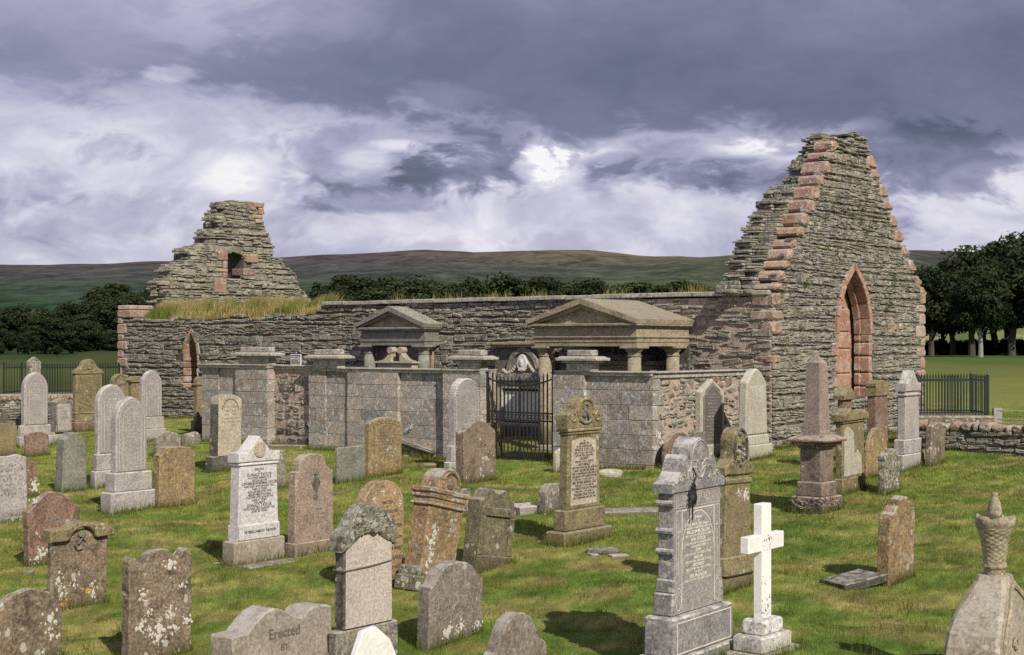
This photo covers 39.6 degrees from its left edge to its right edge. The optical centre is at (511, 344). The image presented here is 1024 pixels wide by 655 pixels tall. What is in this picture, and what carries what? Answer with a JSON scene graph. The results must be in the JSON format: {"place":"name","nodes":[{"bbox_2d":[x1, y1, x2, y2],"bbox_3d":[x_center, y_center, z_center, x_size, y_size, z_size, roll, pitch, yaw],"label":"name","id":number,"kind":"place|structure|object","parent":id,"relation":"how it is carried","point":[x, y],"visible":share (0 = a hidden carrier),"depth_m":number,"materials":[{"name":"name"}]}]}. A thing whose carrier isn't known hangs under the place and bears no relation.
{"place":"outdoors","nodes":[
{"label":"outdoors","id":0,"kind":"place"},
{"bbox_2d":[0,349,1023,654],"bbox_3d":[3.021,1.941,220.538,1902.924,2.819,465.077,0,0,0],"label":"ground","id":1,"kind":"structure","parent":0,"point":[1006,381],"depth_m":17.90,"materials":[{"name":"green plant"}]},
{"bbox_2d":[0,423,16,455],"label":"gravestone","id":2,"kind":"object","parent":1,"relation":"on","point":[8,438],"visible":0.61,"depth_m":32.64,"materials":[{"name":"beige stone"}]},
{"bbox_2d":[0,322,16,349],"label":"broadleaf tree","id":3,"kind":"object","parent":1,"relation":"on","point":[7,338],"visible":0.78,"depth_m":221.62,"materials":[{"name":"green plant"}]},
{"bbox_2d":[0,454,26,523],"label":"gravestone","id":4,"kind":"object","parent":1,"relation":"on","point":[13,487],"visible":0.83,"depth_m":22.43,"materials":[{"name":"grey stone"}]},
{"bbox_2d":[0,303,39,352],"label":"broadleaf tree","id":5,"kind":"object","parent":1,"relation":"on","point":[15,318],"visible":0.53,"depth_m":237.68,"materials":[{"name":"green plant"}]},
{"bbox_2d":[15,330,41,354],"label":"broadleaf tree","id":6,"kind":"object","parent":1,"relation":"on","point":[25,344],"visible":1,"depth_m":215.37,"materials":[{"name":"green plant"}]},
{"bbox_2d":[0,588,61,654],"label":"gravestone","id":7,"kind":"object","parent":1,"relation":"on","point":[30,621],"visible":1,"depth_m":13.00,"materials":[{"name":"brown stone"}]},
{"bbox_2d":[26,458,39,495],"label":"gravestone","id":8,"kind":"object","parent":1,"relation":"on","point":[31,481],"visible":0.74,"depth_m":25.43,"materials":[{"name":"red stone"}]},
{"bbox_2d":[16,372,53,447],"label":"gravestone","id":9,"kind":"object","parent":1,"relation":"on","point":[34,401],"visible":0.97,"depth_m":35.59,"materials":[{"name":"grey stone"}]},
{"bbox_2d":[0,394,72,427],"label":"boundary wall","id":10,"kind":"structure","parent":1,"relation":"on","point":[11,407],"depth_m":41.54,"materials":[{"name":"stone"}]},
{"bbox_2d":[24,432,48,456],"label":"gravestone","id":11,"kind":"object","parent":1,"relation":"on","point":[36,441],"visible":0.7,"depth_m":32.94,"materials":[{"name":"red stone"}]},
{"bbox_2d":[15,312,66,353],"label":"broadleaf tree","id":12,"kind":"object","parent":1,"relation":"on","point":[41,325],"visible":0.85,"depth_m":226.58,"materials":[{"name":"green plant"}]},
{"bbox_2d":[22,491,79,566],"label":"gravestone","id":13,"kind":"object","parent":1,"relation":"on","point":[46,510],"visible":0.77,"depth_m":18.39,"materials":[{"name":"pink stone"}]},
{"bbox_2d":[0,361,120,398],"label":"grave railing","id":14,"kind":"object","parent":1,"relation":"on","point":[11,393],"visible":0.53,"depth_m":43.99,"materials":[{"name":"black metal"}]},
{"bbox_2d":[49,398,71,441],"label":"gravestone","id":15,"kind":"object","parent":1,"relation":"on","point":[60,409],"visible":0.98,"depth_m":36.74,"materials":[{"name":"stone"}]},
{"bbox_2d":[55,432,86,492],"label":"gravestone","id":16,"kind":"object","parent":1,"relation":"on","point":[71,460],"visible":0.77,"depth_m":26.15,"materials":[{"name":"grey stone"}]},
{"bbox_2d":[51,301,97,353],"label":"broadleaf tree","id":17,"kind":"object","parent":1,"relation":"on","point":[68,312],"visible":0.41,"depth_m":230.44,"materials":[{"name":"green plant"}]},
{"bbox_2d":[42,520,114,608],"bbox_3d":[-4.793,2.519,15.722,0.169,1.158,0.833,2,1,38],"label":"gravestone","id":18,"kind":"object","parent":1,"relation":"on","point":[77,564],"visible":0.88,"depth_m":15.68,"materials":[{"name":"brown stone"}]},
{"bbox_2d":[63,320,104,351],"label":"broadleaf tree","id":19,"kind":"object","parent":1,"relation":"on","point":[84,335],"visible":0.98,"depth_m":213.62,"materials":[{"name":"green plant"}]},
{"bbox_2d":[71,359,103,431],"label":"gravestone","id":20,"kind":"object","parent":1,"relation":"on","point":[87,379],"visible":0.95,"depth_m":39.76,"materials":[{"name":"brown stone"}]},
{"bbox_2d":[78,299,116,350],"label":"broadleaf tree","id":21,"kind":"object","parent":1,"relation":"on","point":[90,304],"visible":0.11,"depth_m":233.75,"materials":[{"name":"green plant"}]},
{"bbox_2d":[96,329,117,350],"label":"broadleaf tree","id":22,"kind":"object","parent":1,"relation":"on","point":[109,341],"visible":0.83,"depth_m":213.04,"materials":[{"name":"green plant"}]},
{"bbox_2d":[91,384,124,488],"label":"gravestone","id":23,"kind":"object","parent":1,"relation":"on","point":[108,397],"visible":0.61,"depth_m":26.61,"materials":[{"name":"grey stone"}]},
{"bbox_2d":[78,283,148,349],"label":"broadleaf tree","id":24,"kind":"object","parent":1,"relation":"on","point":[107,291],"visible":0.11,"depth_m":278.16,"materials":[{"name":"green plant"}]},
{"bbox_2d":[88,293,140,350],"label":"broadleaf tree","id":25,"kind":"object","parent":1,"relation":"on","point":[107,313],"visible":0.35,"depth_m":227.42,"materials":[{"name":"green plant"}]},
{"bbox_2d":[110,374,127,396],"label":"gravestone","id":26,"kind":"object","parent":1,"relation":"on","point":[118,380],"visible":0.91,"depth_m":41.90,"materials":[{"name":"beige stone"}]},
{"bbox_2d":[101,396,154,514],"bbox_3d":[-6.311,1.886,23.422,0.289,2.070,0.914,0,0,38],"label":"gravestone","id":27,"kind":"object","parent":1,"relation":"on","point":[128,478],"visible":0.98,"depth_m":23.30,"materials":[{"name":"grey stone"}]},
{"bbox_2d":[126,376,141,400],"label":"gravestone","id":28,"kind":"object","parent":1,"relation":"on","point":[133,385],"visible":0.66,"depth_m":39.94,"materials":[{"name":"beige stone"}]},
{"bbox_2d":[139,370,165,440],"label":"gravestone","id":29,"kind":"object","parent":1,"relation":"on","point":[150,392],"visible":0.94,"depth_m":36.31,"materials":[{"name":"grey stone"}]},
{"bbox_2d":[121,547,192,654],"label":"gravestone","id":30,"kind":"object","parent":1,"relation":"on","point":[156,596],"visible":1,"depth_m":13.21,"materials":[{"name":"brown stone"}]},
{"bbox_2d":[153,431,180,454],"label":"gravestone","id":31,"kind":"object","parent":1,"relation":"on","point":[164,438],"visible":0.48,"depth_m":32.67,"materials":[{"name":"grey stone"}]},
{"bbox_2d":[152,446,194,507],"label":"gravestone","id":32,"kind":"object","parent":1,"relation":"on","point":[173,472],"visible":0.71,"depth_m":23.82,"materials":[{"name":"stone"}]},
{"bbox_2d":[181,431,200,444],"bbox_3d":[-7.865,2.332,34.805,0.491,0.419,0.328,0,0,-17],"label":"rock","id":33,"kind":"object","parent":1,"relation":"on","point":[191,438],"visible":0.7,"depth_m":34.68,"materials":[{"name":"grey stone"}]},
{"bbox_2d":[191,377,202,432],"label":"gravestone","id":34,"kind":"object","parent":1,"relation":"on","point":[196,423],"visible":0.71,"depth_m":37.59,"materials":[{"name":"beige stone"}]},
{"bbox_2d":[205,394,241,472],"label":"gravestone","id":35,"kind":"object","parent":1,"relation":"on","point":[225,424],"visible":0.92,"depth_m":28.92,"materials":[{"name":"stone"}]},
{"bbox_2d":[213,435,298,569],"bbox_3d":[-3.295,2.103,18.436,0.720,1.851,0.900,0,0,38],"label":"gravestone","id":36,"kind":"object","parent":1,"relation":"on","point":[253,529],"visible":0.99,"depth_m":18.33,"materials":[{"name":"white stone"}]},
{"bbox_2d":[211,602,330,654],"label":"gravestone","id":37,"kind":"object","parent":1,"relation":"on","point":[303,628],"visible":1,"depth_m":12.21,"materials":[{"name":"grey stone"}]},
{"bbox_2d":[277,450,285,487],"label":"gravestone","id":38,"kind":"object","parent":1,"relation":"on","point":[281,471],"visible":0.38,"depth_m":26.01,"materials":[{"name":"grey stone"}]},
{"bbox_2d":[197,347,376,444],"bbox_3d":[-5.111,1.377,36.086,3.968,2.645,4.140,0,0,38],"label":"grave enclosure","id":39,"kind":"object","parent":1,"relation":"on","point":[266,389],"visible":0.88,"depth_m":34.36,"materials":[{"name":"stone"}]},
{"bbox_2d":[285,453,332,557],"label":"gravestone","id":40,"kind":"object","parent":1,"relation":"on","point":[310,513],"visible":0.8,"depth_m":18.96,"materials":[{"name":"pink stone"}]},
{"bbox_2d":[306,288,355,299],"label":"broadleaf tree","id":41,"kind":"object","parent":1,"relation":"on","point":[317,292],"visible":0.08,"depth_m":260.17,"materials":[{"name":"green plant"}]},
{"bbox_2d":[321,274,360,296],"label":"broadleaf tree","id":42,"kind":"object","parent":1,"relation":"on","point":[339,280],"visible":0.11,"depth_m":282.95,"materials":[{"name":"green plant"}]},
{"bbox_2d":[335,445,364,484],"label":"gravestone","id":43,"kind":"object","parent":1,"relation":"on","point":[350,462],"visible":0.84,"depth_m":26.44,"materials":[{"name":"grey stone"}]},
{"bbox_2d":[337,276,377,297],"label":"broadleaf tree","id":44,"kind":"object","parent":1,"relation":"on","point":[365,281],"visible":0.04,"depth_m":276.52,"materials":[{"name":"green plant"}]},
{"bbox_2d":[329,502,397,654],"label":"gravestone","id":45,"kind":"object","parent":1,"relation":"on","point":[362,538],"visible":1,"depth_m":12.81,"materials":[{"name":"grey stone"}]},
{"bbox_2d":[351,626,395,654],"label":"gravestone","id":46,"kind":"object","parent":1,"relation":"on","point":[372,640],"visible":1,"depth_m":11.89,"materials":[{"name":"white stone"}]},
{"bbox_2d":[344,286,408,300],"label":"broadleaf tree","id":47,"kind":"object","parent":1,"relation":"on","point":[376,294],"visible":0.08,"depth_m":248.46,"materials":[{"name":"green plant"}]},
{"bbox_2d":[356,479,403,584],"bbox_3d":[-1.539,2.304,16.535,0.157,1.470,0.880,1,1,39],"label":"gravestone","id":48,"kind":"object","parent":1,"relation":"on","point":[387,495],"visible":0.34,"depth_m":16.59,"materials":[{"name":"brown stone"}]},
{"bbox_2d":[364,417,401,477],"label":"gravestone","id":49,"kind":"object","parent":1,"relation":"on","point":[383,444],"visible":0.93,"depth_m":27.62,"materials":[{"name":"stone"}]},
{"bbox_2d":[369,275,419,295],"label":"broadleaf tree","id":50,"kind":"object","parent":1,"relation":"on","point":[386,284],"visible":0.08,"depth_m":270.51,"materials":[{"name":"green plant"}]},
{"bbox_2d":[353,306,442,367],"bbox_3d":[-3.057,0.656,36.435,2.462,3.289,1.080,0,0,38],"label":"pediment monument","id":51,"kind":"object","parent":1,"relation":"on","point":[400,337],"visible":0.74,"depth_m":36.23,"materials":[{"name":"grey stone"}]},
{"bbox_2d":[402,438,435,455],"bbox_3d":[-1.980,2.322,31.557,1.040,0.483,0.680,0,0,35],"label":"fallen table slab","id":52,"kind":"object","parent":1,"relation":"on","point":[415,446],"depth_m":31.29,"materials":[{"name":"stone"}]},
{"bbox_2d":[397,284,459,299],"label":"broadleaf tree","id":53,"kind":"object","parent":1,"relation":"on","point":[417,290],"visible":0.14,"depth_m":262.76,"materials":[{"name":"green plant"}]},
{"bbox_2d":[394,468,469,591],"bbox_3d":[-0.920,2.243,16.800,0.368,1.586,0.772,0,-13,37],"label":"gravestone","id":54,"kind":"object","parent":1,"relation":"on","point":[439,501],"visible":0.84,"depth_m":16.65,"materials":[{"name":"orange stone"}]},
{"bbox_2d":[417,560,482,650],"bbox_3d":[-0.597,2.595,13.902,0.163,0.966,0.832,1,0,37],"label":"gravestone","id":55,"kind":"object","parent":1,"relation":"on","point":[450,596],"visible":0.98,"depth_m":13.76,"materials":[{"name":"grey stone"}]},
{"bbox_2d":[444,378,478,469],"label":"gravestone","id":56,"kind":"object","parent":1,"relation":"on","point":[463,401],"visible":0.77,"depth_m":28.28,"materials":[{"name":"grey stone"}]},
{"bbox_2d":[456,420,495,482],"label":"gravestone","id":57,"kind":"object","parent":1,"relation":"on","point":[475,450],"visible":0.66,"depth_m":26.07,"materials":[{"name":"brown stone"}]},
{"bbox_2d":[462,487,515,573],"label":"gravestone","id":58,"kind":"object","parent":1,"relation":"on","point":[489,529],"visible":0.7,"depth_m":17.50,"materials":[{"name":"grey stone"}]},
{"bbox_2d":[469,271,539,297],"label":"broadleaf tree","id":59,"kind":"object","parent":1,"relation":"on","point":[511,284],"visible":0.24,"depth_m":272.65,"materials":[{"name":"green plant"}]},
{"bbox_2d":[483,611,546,654],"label":"gravestone","id":60,"kind":"object","parent":1,"relation":"on","point":[514,633],"visible":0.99,"depth_m":12.60,"materials":[{"name":"grey stone"}]},
{"bbox_2d":[117,132,926,449],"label":"ruined chapel","id":61,"kind":"structure","parent":1,"relation":"on","point":[823,264],"depth_m":34.44,"materials":[{"name":"stone"}]},
{"bbox_2d":[141,292,343,322],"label":"wall top turf","id":62,"kind":"object","parent":61,"relation":"on","point":[260,307],"depth_m":41.23,"materials":[{"name":"yellow plant"}]},
{"bbox_2d":[487,342,558,436],"bbox_3d":[0.251,1.116,34.229,2.010,2.368,0.480,0,0,38],"label":"tablet monument","id":63,"kind":"object","parent":1,"relation":"on","point":[518,359],"visible":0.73,"depth_m":34.21,"materials":[{"name":"stone"}]},
{"bbox_2d":[304,349,747,467],"bbox_3d":[0.115,1.403,32.006,9.652,2.595,4.150,0,0,38],"label":"grave enclosure","id":64,"kind":"object","parent":1,"relation":"on","point":[646,414],"visible":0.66,"depth_m":30.22,"materials":[{"name":"stone"}]},
{"bbox_2d":[486,371,553,461],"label":"iron gate","id":65,"kind":"structure","parent":64,"relation":"attached to","point":[518,453],"depth_m":29.72,"materials":[{"name":"black metal"}]},
{"bbox_2d":[514,502,538,515],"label":"ground slab","id":66,"kind":"structure","parent":1,"relation":"on","point":[524,508],"depth_m":22.00,"materials":[{"name":"grey stone"}]},
{"bbox_2d":[521,276,573,296],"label":"broadleaf tree","id":67,"kind":"object","parent":1,"relation":"on","point":[544,284],"visible":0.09,"depth_m":275.80,"materials":[{"name":"green plant"}]},
{"bbox_2d":[538,483,559,513],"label":"gravestone","id":68,"kind":"object","parent":1,"relation":"on","point":[548,495],"visible":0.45,"depth_m":22.02,"materials":[{"name":"grey stone"}]},
{"bbox_2d":[543,284,585,295],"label":"broadleaf tree","id":69,"kind":"object","parent":1,"relation":"on","point":[569,290],"visible":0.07,"depth_m":268.24,"materials":[{"name":"green plant"}]},
{"bbox_2d":[546,395,612,547],"bbox_3d":[0.920,1.779,19.328,0.328,2.178,1.129,0,0,38],"label":"gravestone","id":70,"kind":"object","parent":1,"relation":"on","point":[579,512],"visible":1,"depth_m":19.17,"materials":[{"name":"beige stone"}]},
{"bbox_2d":[567,277,609,294],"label":"broadleaf tree","id":71,"kind":"object","parent":1,"relation":"on","point":[593,287],"visible":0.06,"depth_m":283.64,"materials":[{"name":"green plant"}]},
{"bbox_2d":[586,547,628,557],"bbox_3d":[1.201,2.696,18.389,0.470,0.100,0.558,0,0,-17],"label":"slab","id":72,"kind":"object","parent":1,"relation":"on","point":[597,551],"visible":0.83,"depth_m":18.30,"materials":[{"name":"grey stone"}]},
{"bbox_2d":[525,298,694,450],"bbox_3d":[2.181,0.822,31.514,2.954,3.656,2.360,0,0,38],"label":"portico tomb","id":73,"kind":"object","parent":1,"relation":"on","point":[628,335],"visible":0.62,"depth_m":31.05,"materials":[{"name":"beige stone"}]},
{"bbox_2d":[602,282,656,293],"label":"broadleaf tree","id":74,"kind":"object","parent":1,"relation":"on","point":[632,287],"visible":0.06,"depth_m":276.84,"materials":[{"name":"green plant"}]},
{"bbox_2d":[605,507,657,515],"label":"ground slab","id":75,"kind":"structure","parent":1,"relation":"on","point":[626,511],"depth_m":22.02,"materials":[{"name":"grey stone"}]},
{"bbox_2d":[661,432,686,466],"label":"gravestone","id":76,"kind":"object","parent":1,"relation":"on","point":[669,442],"visible":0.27,"depth_m":27.55,"materials":[{"name":"red stone"}]},
{"bbox_2d":[641,436,734,654],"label":"gravestone","id":77,"kind":"object","parent":1,"relation":"on","point":[692,615],"visible":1,"depth_m":12.50,"materials":[{"name":"stone"}]},
{"bbox_2d":[664,279,711,298],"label":"broadleaf tree","id":78,"kind":"object","parent":1,"relation":"on","point":[680,284],"visible":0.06,"depth_m":288.17,"materials":[{"name":"green plant"}]},
{"bbox_2d":[695,379,723,456],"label":"gravestone","id":79,"kind":"object","parent":1,"relation":"on","point":[709,407],"visible":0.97,"depth_m":29.12,"materials":[{"name":"stone"}]},
{"bbox_2d":[716,427,753,594],"bbox_3d":[2.487,1.920,15.888,0.201,2.001,0.774,-1,-2,38],"label":"gravestone","id":80,"kind":"object","parent":1,"relation":"on","point":[735,466],"visible":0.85,"depth_m":15.80,"materials":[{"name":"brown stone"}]},
{"bbox_2d":[738,368,772,459],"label":"gravestone","id":81,"kind":"object","parent":1,"relation":"on","point":[752,422],"visible":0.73,"depth_m":28.56,"materials":[{"name":"stone"}]},
{"bbox_2d":[726,502,798,654],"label":"cross gravestone","id":82,"kind":"object","parent":1,"relation":"on","point":[763,626],"visible":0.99,"depth_m":12.89,"materials":[{"name":"stone"}]},
{"bbox_2d":[786,354,846,513],"bbox_3d":[4.696,1.448,21.921,0.668,2.604,0.749,0,0,39],"label":"obelisk","id":83,"kind":"object","parent":1,"relation":"on","point":[816,442],"visible":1,"depth_m":21.77,"materials":[{"name":"pink stone"}]},
{"bbox_2d":[833,385,855,407],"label":"gravestone","id":84,"kind":"object","parent":1,"relation":"on","point":[843,395],"visible":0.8,"depth_m":26.43,"materials":[{"name":"beige stone"}]},
{"bbox_2d":[831,408,868,494],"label":"gravestone","id":85,"kind":"object","parent":1,"relation":"on","point":[849,422],"visible":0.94,"depth_m":23.64,"materials":[{"name":"beige stone"}]},
{"bbox_2d":[819,569,887,590],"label":"ground slab","id":86,"kind":"structure","parent":1,"relation":"on","point":[856,579],"depth_m":15.98,"materials":[{"name":"stone"}]},
{"bbox_2d":[864,427,886,477],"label":"gravestone","id":87,"kind":"object","parent":1,"relation":"on","point":[875,443],"visible":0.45,"depth_m":25.75,"materials":[{"name":"stone"}]},
{"bbox_2d":[865,380,889,440],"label":"gravestone","id":88,"kind":"object","parent":1,"relation":"on","point":[877,392],"visible":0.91,"depth_m":30.67,"materials":[{"name":"pink stone"}]},
{"bbox_2d":[878,448,899,494],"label":"gravestone","id":89,"kind":"object","parent":1,"relation":"on","point":[888,469],"visible":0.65,"depth_m":23.52,"materials":[{"name":"stone"}]},
{"bbox_2d":[877,495,914,585],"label":"gravestone","id":90,"kind":"object","parent":1,"relation":"on","point":[896,528],"visible":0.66,"depth_m":16.20,"materials":[{"name":"orange stone"}]},
{"bbox_2d":[894,370,923,472],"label":"gravestone","id":91,"kind":"object","parent":1,"relation":"on","point":[908,443],"visible":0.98,"depth_m":26.59,"materials":[{"name":"grey stone"}]},
{"bbox_2d":[925,423,944,466],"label":"gravestone","id":92,"kind":"object","parent":1,"relation":"on","point":[935,443],"visible":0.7,"depth_m":27.01,"materials":[{"name":"brown stone"}]},
{"bbox_2d":[912,265,962,355],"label":"broadleaf tree","id":93,"kind":"object","parent":1,"relation":"on","point":[937,319],"visible":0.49,"depth_m":202.56,"materials":[{"name":"green plant"}]},
{"bbox_2d":[924,338,959,354],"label":"bush","id":94,"kind":"object","parent":1,"relation":"on","point":[941,343],"visible":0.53,"depth_m":213.13,"materials":[{"name":"green plant"}]},
{"bbox_2d":[897,371,994,422],"bbox_3d":[9.579,1.551,31.450,1.764,1.903,1.380,0,0,0],"label":"grave railing","id":95,"kind":"object","parent":1,"relation":"on","point":[971,415],"visible":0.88,"depth_m":30.89,"materials":[{"name":"black metal"}]},
{"bbox_2d":[935,264,967,354],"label":"broadleaf tree","id":96,"kind":"object","parent":1,"relation":"on","point":[952,332],"visible":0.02,"depth_m":211.63,"materials":[{"name":"green plant"}]},
{"bbox_2d":[919,420,1023,456],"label":"boundary wall","id":97,"kind":"structure","parent":1,"relation":"on","point":[986,437],"depth_m":28.51,"materials":[{"name":"stone"}]},
{"bbox_2d":[927,244,1017,355],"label":"broadleaf tree","id":98,"kind":"object","parent":1,"relation":"on","point":[955,267],"visible":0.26,"depth_m":204.19,"materials":[{"name":"green plant"}]},
{"bbox_2d":[945,262,1015,356],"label":"broadleaf tree","id":99,"kind":"object","parent":1,"relation":"on","point":[974,294],"visible":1,"depth_m":188.49,"materials":[{"name":"green plant"}]},
{"bbox_2d":[944,492,1023,654],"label":"urn monument","id":100,"kind":"object","parent":1,"relation":"on","point":[988,618],"visible":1,"depth_m":11.37,"materials":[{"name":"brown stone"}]},
{"bbox_2d":[964,338,1023,354],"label":"bush","id":101,"kind":"object","parent":1,"relation":"on","point":[991,350],"visible":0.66,"depth_m":213.12,"materials":[{"name":"green plant"}]},
{"bbox_2d":[969,231,1023,355],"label":"broadleaf tree","id":102,"kind":"object","parent":1,"relation":"on","point":[1009,256],"visible":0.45,"depth_m":203.00,"materials":[{"name":"green plant"}]},
{"bbox_2d":[0,250,1023,348],"bbox_3d":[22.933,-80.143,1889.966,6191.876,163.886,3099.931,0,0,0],"label":"hills","id":103,"kind":"structure","parent":0,"point":[50,287],"depth_m":1345.06,"materials":[{"name":"green plant"}]},
{"bbox_2d":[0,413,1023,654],"bbox_3d":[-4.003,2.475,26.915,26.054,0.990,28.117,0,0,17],"label":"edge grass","id":104,"kind":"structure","parent":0,"point":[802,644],"depth_m":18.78,"materials":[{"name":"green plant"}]},
{"bbox_2d":[0,0,1023,264],"label":"sky","id":105,"kind":"structure","parent":0,"point":[633,127],"materials":[{"name":"grey"}]},
{"bbox_2d":[388,281,715,299],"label":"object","id":106,"kind":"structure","parent":0,"point":[690,290],"depth_m":33.87,"materials":[{"name":"green plant"}]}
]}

